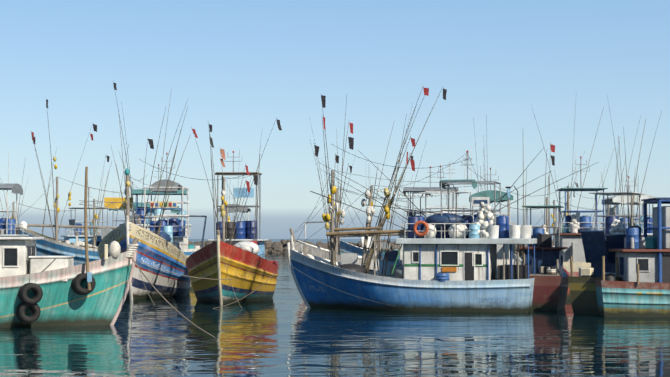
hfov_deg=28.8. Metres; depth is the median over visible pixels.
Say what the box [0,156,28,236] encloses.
boat
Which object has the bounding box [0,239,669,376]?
water
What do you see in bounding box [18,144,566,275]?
rigging lines
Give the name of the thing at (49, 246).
blue yellow boat
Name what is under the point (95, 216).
teal boat
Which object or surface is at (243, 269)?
yellow boat
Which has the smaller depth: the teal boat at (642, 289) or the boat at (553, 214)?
the teal boat at (642, 289)
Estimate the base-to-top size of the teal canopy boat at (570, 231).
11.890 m
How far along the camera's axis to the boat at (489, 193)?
71.50 m
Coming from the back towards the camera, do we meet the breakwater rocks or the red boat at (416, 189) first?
the breakwater rocks
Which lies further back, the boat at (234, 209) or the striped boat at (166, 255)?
the boat at (234, 209)
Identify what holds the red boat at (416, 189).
in the water
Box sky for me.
[0,0,669,238]
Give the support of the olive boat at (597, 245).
on the water
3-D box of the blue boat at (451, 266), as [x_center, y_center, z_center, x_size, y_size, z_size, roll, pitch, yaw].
[3.049,0.780,57.140,16.651,10.606,3.845,-1,-2,14]
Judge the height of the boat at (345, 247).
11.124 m
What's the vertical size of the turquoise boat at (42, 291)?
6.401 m
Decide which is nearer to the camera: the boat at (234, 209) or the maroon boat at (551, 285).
the maroon boat at (551, 285)
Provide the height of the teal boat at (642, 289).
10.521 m
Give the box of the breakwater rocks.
[188,240,552,252]
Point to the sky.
(240, 66)
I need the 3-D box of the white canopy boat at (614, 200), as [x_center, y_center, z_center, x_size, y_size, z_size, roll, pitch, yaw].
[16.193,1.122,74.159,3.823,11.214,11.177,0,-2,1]
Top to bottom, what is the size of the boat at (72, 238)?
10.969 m
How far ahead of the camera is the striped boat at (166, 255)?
66.98 m
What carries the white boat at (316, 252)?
on the water
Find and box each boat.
[0,148,107,246]
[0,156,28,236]
[0,167,231,338]
[12,99,200,288]
[75,145,149,247]
[79,82,206,304]
[185,118,281,307]
[214,149,250,236]
[217,87,597,312]
[289,98,480,270]
[293,118,458,262]
[340,144,467,258]
[469,115,522,265]
[516,142,568,310]
[525,147,649,246]
[532,104,607,298]
[568,136,645,314]
[595,96,669,317]
[601,116,655,237]

